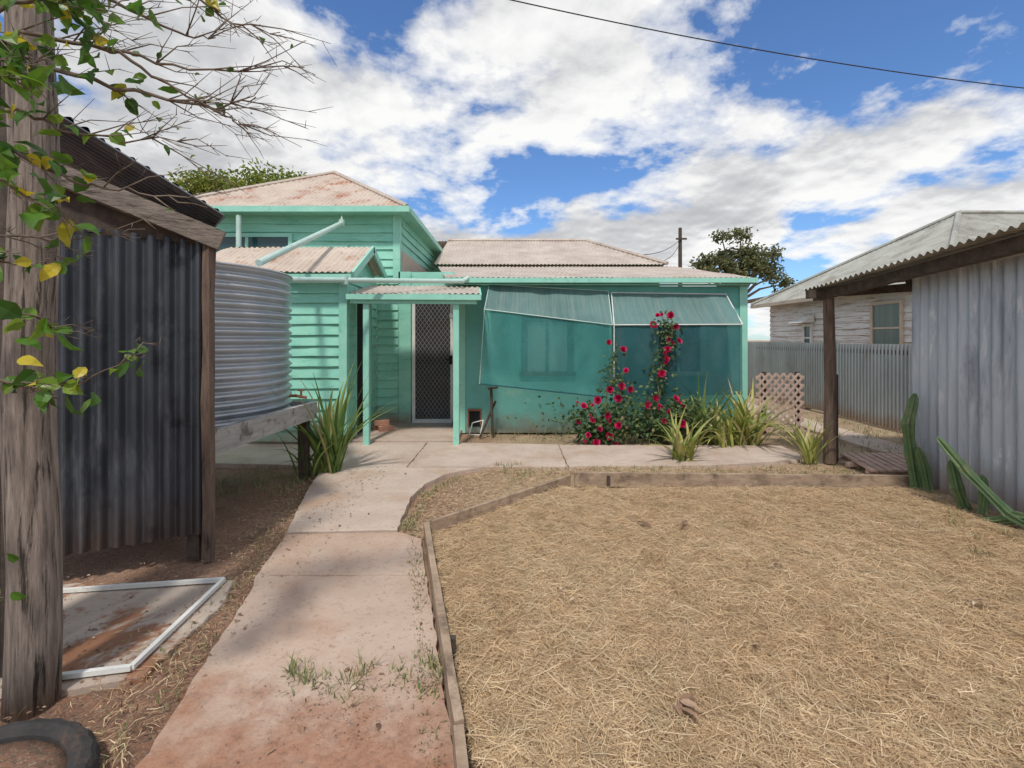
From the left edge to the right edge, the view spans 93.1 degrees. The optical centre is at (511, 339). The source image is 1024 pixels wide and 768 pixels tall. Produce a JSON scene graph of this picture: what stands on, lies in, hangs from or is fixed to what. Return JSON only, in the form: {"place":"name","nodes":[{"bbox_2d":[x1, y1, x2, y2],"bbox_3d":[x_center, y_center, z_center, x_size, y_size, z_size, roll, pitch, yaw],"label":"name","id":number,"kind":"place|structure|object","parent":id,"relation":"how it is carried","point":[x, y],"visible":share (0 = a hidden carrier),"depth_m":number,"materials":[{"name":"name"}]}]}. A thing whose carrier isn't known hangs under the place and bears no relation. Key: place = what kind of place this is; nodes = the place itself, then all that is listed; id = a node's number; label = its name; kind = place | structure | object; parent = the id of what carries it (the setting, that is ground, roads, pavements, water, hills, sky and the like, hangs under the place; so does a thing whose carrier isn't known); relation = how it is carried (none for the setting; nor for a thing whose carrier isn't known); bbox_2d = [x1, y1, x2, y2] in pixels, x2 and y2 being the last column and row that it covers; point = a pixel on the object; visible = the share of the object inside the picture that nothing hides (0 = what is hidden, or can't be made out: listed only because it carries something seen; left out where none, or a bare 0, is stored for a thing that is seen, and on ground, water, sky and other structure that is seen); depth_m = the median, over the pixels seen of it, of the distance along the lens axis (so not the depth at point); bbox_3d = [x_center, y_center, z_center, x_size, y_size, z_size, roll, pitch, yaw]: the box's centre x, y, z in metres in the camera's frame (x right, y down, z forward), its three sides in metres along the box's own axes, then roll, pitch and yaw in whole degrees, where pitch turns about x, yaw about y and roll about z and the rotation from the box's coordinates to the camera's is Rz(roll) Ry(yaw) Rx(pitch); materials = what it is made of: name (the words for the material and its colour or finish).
{"place":"outdoors","nodes":[
{"label":"outdoors","id":0,"kind":"place"},
{"bbox_2d":[135,576,453,767],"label":"path","id":1,"kind":"structure","parent":0,"point":[308,617],"depth_m":1.92,"materials":[{"name":"concrete"}]},
{"bbox_2d":[215,442,425,469],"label":"pavement","id":2,"kind":"structure","parent":0,"point":[383,454],"depth_m":5.76,"materials":[{"name":"concrete"}]},
{"bbox_2d":[257,532,425,576],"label":"path","id":3,"kind":"structure","parent":0,"point":[367,554],"depth_m":3.10,"materials":[{"name":"concrete"}]},
{"bbox_2d":[285,467,484,535],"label":"path","id":4,"kind":"structure","parent":0,"point":[394,495],"depth_m":4.22,"materials":[{"name":"concrete"}]},
{"bbox_2d":[285,363,397,475],"bbox_3d":[-1.968,0.804,4.945,1.472,1.192,1.226,0,0,26],"label":"strap leaf plant","id":5,"kind":"object","parent":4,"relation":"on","point":[331,427],"visible":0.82,"depth_m":4.98,"materials":[{"name":"green plant"}]},
{"bbox_2d":[350,423,461,443],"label":"pavement","id":6,"kind":"structure","parent":0,"point":[423,432],"depth_m":6.97,"materials":[{"name":"concrete"}]},
{"bbox_2d":[378,425,394,431],"bbox_3d":[-1.860,1.315,7.180,0.220,0.075,0.114,0,0,-28],"label":"brick","id":7,"kind":"object","parent":6,"relation":"on","point":[386,428],"visible":1,"depth_m":7.14,"materials":[{"name":"orange brick"}]},
{"bbox_2d":[408,442,567,470],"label":"pavement","id":8,"kind":"structure","parent":0,"point":[450,454],"depth_m":5.69,"materials":[{"name":"concrete"}]},
{"bbox_2d":[0,340,1000,767],"bbox_3d":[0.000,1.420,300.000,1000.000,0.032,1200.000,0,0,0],"label":"ground","id":9,"kind":"structure","parent":0,"point":[94,564],"depth_m":3.24,"materials":[{"name":"red soil"}]},
{"bbox_2d":[0,1,62,723],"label":"timber post","id":10,"kind":"object","parent":9,"relation":"on","point":[33,620],"visible":0.69,"depth_m":1.82,"materials":[{"name":"brown wood"}]},
{"bbox_2d":[0,740,66,767],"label":"soil","id":11,"kind":"structure","parent":9,"relation":"on","point":[30,754],"depth_m":1.57,"materials":[{"name":"brown soil"}]},
{"bbox_2d":[0,718,100,767],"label":"old tyre","id":12,"kind":"object","parent":9,"relation":"on","point":[76,742],"visible":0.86,"depth_m":1.63,"materials":[{"name":"rubber"}]},
{"bbox_2d":[0,580,234,704],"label":"concrete slab","id":13,"kind":"structure","parent":9,"relation":"on","point":[77,606],"depth_m":2.35,"materials":[{"name":"grey concrete"}]},
{"bbox_2d":[0,61,7,677],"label":"paling fence","id":14,"kind":"object","parent":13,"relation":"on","point":[4,189],"visible":0.18,"depth_m":1.99,"materials":[{"name":"brown wood"}]},
{"bbox_2d":[62,577,225,679],"bbox_3d":[-2.013,1.367,2.327,0.879,0.025,0.776,0,0,-8],"label":"screen frame","id":15,"kind":"object","parent":13,"relation":"on","point":[158,641],"visible":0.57,"depth_m":2.44,"materials":[{"name":"white paint"}]},
{"bbox_2d":[57,117,225,561],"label":"garden shed","id":16,"kind":"structure","parent":9,"relation":"on","point":[136,453],"depth_m":2.95,"materials":[{"name":"metal"}]},
{"bbox_2d":[0,0,335,600],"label":"leafy shrub","id":17,"kind":"object","parent":9,"relation":"on","point":[35,74],"visible":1,"depth_m":1.47,"materials":[{"name":"green plant"}]},
{"bbox_2d":[165,157,306,194],"bbox_3d":[-9.281,-2.504,17.426,6.130,7.863,3.753,0,0,0],"label":"tree","id":18,"kind":"object","parent":9,"relation":"on","point":[200,183],"visible":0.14,"depth_m":16.99,"materials":[{"name":"green plant"}]},
{"bbox_2d":[215,401,316,478],"bbox_3d":[-3.053,1.006,4.225,2.102,0.787,2.003,0,0,0],"label":"tank stand","id":19,"kind":"object","parent":9,"relation":"on","point":[233,435],"visible":0.32,"depth_m":4.10,"materials":[{"name":"grey wood"}]},
{"bbox_2d":[215,261,306,427],"bbox_3d":[-3.023,0.000,4.420,2.093,1.400,1.978,0,0,0],"label":"water tank","id":20,"kind":"object","parent":19,"relation":"on","point":[253,348],"visible":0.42,"depth_m":4.06,"materials":[{"name":"metal"}]},
{"bbox_2d":[276,425,339,476],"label":"strap leaf plant","id":21,"kind":"object","parent":9,"relation":"on","point":[315,462],"visible":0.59,"depth_m":4.88,"materials":[{"name":"green plant"}]},
{"bbox_2d":[0,464,858,767],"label":"dry grass cover","id":22,"kind":"object","parent":9,"relation":"on","point":[116,744],"visible":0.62,"depth_m":3.92,"materials":[{"name":"plant"}]},
{"bbox_2d":[195,171,757,444],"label":"house","id":23,"kind":"structure","parent":9,"relation":"on","point":[388,293],"depth_m":7.28,"materials":[{"name":"teal paint"}]},
{"bbox_2d":[216,233,292,251],"bbox_3d":[-4.285,-1.310,7.870,1.450,0.820,0.060,0,0,0],"label":"window","id":24,"kind":"structure","parent":23,"relation":"in","point":[280,240],"depth_m":7.86,"materials":[{"name":"teal glass"}]},
{"bbox_2d":[354,304,372,436],"bbox_3d":[-2.201,0.365,7.120,0.078,1.970,0.800,0,0,0],"label":"side doorway","id":25,"kind":"structure","parent":23,"relation":"in","point":[358,328],"depth_m":7.14,"materials":[{"name":"teal wood"}]},
{"bbox_2d":[412,304,452,422],"bbox_3d":[-1.285,0.340,7.862,0.670,2.020,0.096,0,0,0],"label":"door","id":26,"kind":"structure","parent":23,"relation":"in","point":[432,326],"depth_m":7.89,"materials":[{"name":"white paint"}]},
{"bbox_2d":[479,285,612,397],"bbox_3d":[0.486,-0.004,6.982,1.888,1.643,0.551,0,0,2],"label":"awning","id":27,"kind":"object","parent":23,"relation":"attached to","point":[582,305],"depth_m":6.80,"materials":[{"name":"fabric"}]},
{"bbox_2d":[519,317,575,375],"bbox_3d":[0.530,0.100,7.250,0.840,0.880,0.060,0,0,0],"label":"window","id":28,"kind":"structure","parent":23,"relation":"in","point":[571,373],"depth_m":7.27,"materials":[{"name":"teal glass"}]},
{"bbox_2d":[611,292,742,396],"bbox_3d":[2.316,0.051,6.954,1.836,1.516,0.554,0,0,0],"label":"awning","id":29,"kind":"object","parent":23,"relation":"attached to","point":[709,335],"depth_m":6.75,"materials":[{"name":"fabric"}]},
{"bbox_2d":[469,420,483,435],"bbox_3d":[-0.520,1.280,7.050,0.214,0.214,0.116,0,0,0],"label":"wire stand","id":30,"kind":"object","parent":9,"relation":"on","point":[471,427],"visible":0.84,"depth_m":7.06,"materials":[{"name":"white paint"}]},
{"bbox_2d":[479,386,497,437],"bbox_3d":[-0.291,1.036,6.935,0.319,0.741,0.200,0,0,-42],"label":"timber prop","id":31,"kind":"object","parent":9,"relation":"on","point":[492,405],"visible":0.98,"depth_m":6.96,"materials":[{"name":"wood"}]},
{"bbox_2d":[0,408,1019,767],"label":"weeds","id":32,"kind":"object","parent":9,"relation":"on","point":[352,674],"visible":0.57,"depth_m":3.00,"materials":[{"name":"plant"}]},
{"bbox_2d":[0,443,1023,767],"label":"leaf litter","id":33,"kind":"object","parent":9,"relation":"on","point":[684,701],"visible":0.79,"depth_m":2.12,"materials":[{"name":"brown plant"}]},
{"bbox_2d":[562,339,653,444],"bbox_3d":[1.296,0.702,6.536,1.275,1.416,0.636,0,0,0],"label":"rose bush","id":34,"kind":"object","parent":9,"relation":"on","point":[595,433],"visible":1,"depth_m":6.45,"materials":[{"name":"green plant"}]},
{"bbox_2d":[505,383,722,438],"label":"undergrowth","id":35,"kind":"object","parent":9,"relation":"on","point":[625,418],"visible":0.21,"depth_m":6.77,"materials":[{"name":"green plant"}]},
{"bbox_2d":[424,472,909,767],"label":"garden edging","id":36,"kind":"object","parent":9,"relation":"on","point":[447,644],"visible":0.82,"depth_m":4.58,"materials":[{"name":"wood"}]},
{"bbox_2d":[629,310,710,442],"bbox_3d":[2.103,0.502,6.564,1.074,1.814,0.659,0,0,27],"label":"rose bush","id":37,"kind":"object","parent":9,"relation":"on","point":[652,428],"visible":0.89,"depth_m":6.53,"materials":[{"name":"green plant"}]},
{"bbox_2d":[676,228,686,283],"bbox_3d":[10.425,-2.750,29.980,0.650,8.300,0.360,0,0,0],"label":"power pole","id":38,"kind":"object","parent":9,"relation":"on","point":[679,238],"visible":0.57,"depth_m":29.91,"materials":[{"name":"grey wood"}]},
{"bbox_2d":[650,374,746,443],"bbox_3d":[2.483,0.891,6.657,1.300,1.018,1.560,0,0,0],"label":"strap leaf plant","id":39,"kind":"object","parent":9,"relation":"on","point":[702,419],"visible":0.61,"depth_m":6.44,"materials":[{"name":"green plant"}]},
{"bbox_2d":[426,482,1023,767],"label":"straw mulch","id":40,"kind":"object","parent":9,"relation":"on","point":[933,682],"visible":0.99,"depth_m":2.30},
{"bbox_2d":[900,393,933,492],"bbox_3d":[3.729,0.953,4.470,0.230,0.912,0.177,0,0,0],"label":"cactus","id":41,"kind":"object","parent":40,"relation":"on","point":[919,469],"visible":0.96,"depth_m":4.47,"materials":[{"name":"green plant"}]},
{"bbox_2d":[947,459,989,516],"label":"cactus","id":42,"kind":"object","parent":40,"relation":"on","point":[957,487],"visible":0.77,"depth_m":3.92,"materials":[{"name":"green plant"}]},
{"bbox_2d":[693,402,760,447],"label":"strap leaf plant","id":43,"kind":"object","parent":9,"relation":"on","point":[722,442],"visible":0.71,"depth_m":6.25,"materials":[{"name":"green plant"}]},
{"bbox_2d":[688,226,797,302],"bbox_3d":[12.015,-2.224,24.854,5.906,7.282,3.002,0,0,0],"label":"tree","id":44,"kind":"object","parent":9,"relation":"on","point":[752,261],"visible":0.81,"depth_m":24.71,"materials":[{"name":"green plant"}]},
{"bbox_2d":[703,380,803,445],"bbox_3d":[3.166,0.960,6.490,1.602,0.880,1.736,0,0,0],"label":"strap leaf plant","id":45,"kind":"object","parent":9,"relation":"on","point":[740,413],"visible":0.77,"depth_m":6.37,"materials":[{"name":"green plant"}]},
{"bbox_2d":[755,373,804,432],"bbox_3d":[3.950,0.935,7.154,0.726,0.892,0.016,0,0,0],"label":"lattice panel","id":46,"kind":"object","parent":9,"relation":"on","point":[781,393],"visible":0.85,"depth_m":7.15,"materials":[{"name":"beige wood"}]},
{"bbox_2d":[795,372,799,433],"bbox_3d":[4.250,0.940,7.220,0.050,0.920,0.050,0,0,0],"label":"garden stake","id":47,"kind":"object","parent":9,"relation":"on","point":[798,395],"visible":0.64,"depth_m":7.20,"materials":[{"name":"brown wood"}]},
{"bbox_2d":[768,414,854,463],"bbox_3d":[3.327,1.104,5.551,0.815,0.592,0.671,0,0,0],"label":"strap leaf plant","id":48,"kind":"object","parent":9,"relation":"on","point":[808,448],"visible":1,"depth_m":5.47,"materials":[{"name":"green plant"}]},
{"bbox_2d":[748,342,910,430],"bbox_3d":[5.959,0.723,13.100,0.142,1.353,17.800,0,0,0],"label":"corrugated fence","id":49,"kind":"object","parent":9,"relation":"on","point":[874,384],"visible":0.25,"depth_m":8.44,"materials":[{"name":"grey metal"}]},
{"bbox_2d":[838,452,908,474],"bbox_3d":[4.300,1.344,5.260,1.301,0.082,0.694,0,0,0],"label":"slatted pallet","id":50,"kind":"object","parent":9,"relation":"on","point":[882,463],"visible":0.47,"depth_m":5.25,"materials":[{"name":"brown wood"}]},
{"bbox_2d":[803,222,1023,512],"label":"open shed","id":51,"kind":"structure","parent":9,"relation":"on","point":[967,366],"depth_m":4.12,"materials":[{"name":"metal"}]},
{"bbox_2d":[936,436,1023,527],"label":"cactus","id":52,"kind":"object","parent":9,"relation":"on","point":[1008,515],"visible":0.93,"depth_m":3.69,"materials":[{"name":"green plant"}]},
{"bbox_2d":[0,0,1023,339],"label":"sky","id":53,"kind":"structure","parent":0,"point":[489,119],"materials":[{"name":"white"}]},
{"bbox_2d":[559,445,804,470],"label":"pavement","id":54,"kind":"structure","parent":0,"point":[586,456],"depth_m":5.71,"materials":[{"name":"concrete"}]},
{"bbox_2d":[644,405,725,461],"bbox_3d":[1.935,1.076,5.610,0.982,0.647,0.977,0,0,0],"label":"strap leaf plant","id":55,"kind":"object","parent":54,"relation":"on","point":[682,450],"visible":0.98,"depth_m":5.51,"materials":[{"name":"green plant"}]},
{"bbox_2d":[761,372,765,433],"bbox_3d":[3.750,0.940,7.220,0.050,0.920,0.050,0,0,0],"label":"garden stake","id":56,"kind":"object","parent":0,"point":[764,390],"visible":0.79,"depth_m":7.20,"materials":[{"name":"brown wood"}]},
{"bbox_2d":[510,0,1023,88],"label":"power line","id":57,"kind":"object","parent":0,"point":[758,49],"visible":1,"depth_m":11.02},
{"bbox_2d":[748,403,903,452],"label":"side path","id":58,"kind":"structure","parent":0,"point":[855,440],"depth_m":6.70,"materials":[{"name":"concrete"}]},
{"bbox_2d":[750,210,1023,343],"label":"neighbouring house","id":59,"kind":"structure","parent":0,"point":[796,315],"depth_m":11.71,"materials":[{"name":"grey metal"}]},
{"bbox_2d":[789,315,813,342],"bbox_3d":[7.800,-0.140,13.050,0.400,1.020,0.600,0,0,0],"label":"window","id":60,"kind":"structure","parent":59,"relation":"in","point":[807,329],"depth_m":13.00,"materials":[{"name":"white paint"}]},
{"bbox_2d":[870,299,904,343],"bbox_3d":[7.950,-0.225,10.305,0.100,1.190,0.970,0,0,0],"label":"window","id":61,"kind":"structure","parent":59,"relation":"in","point":[887,321],"depth_m":10.28,"materials":[{"name":"beige wood"}]},
{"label":"brick","id":62,"kind":"object","parent":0,"visible":0},
{"bbox_2d":[374,419,388,425],"bbox_3d":[-1.950,1.240,7.251,0.221,0.075,0.114,0,0,-18],"label":"brick","id":63,"kind":"object","parent":62,"relation":"on","point":[381,422],"visible":1,"depth_m":7.21,"materials":[{"name":"brick"}]}
]}

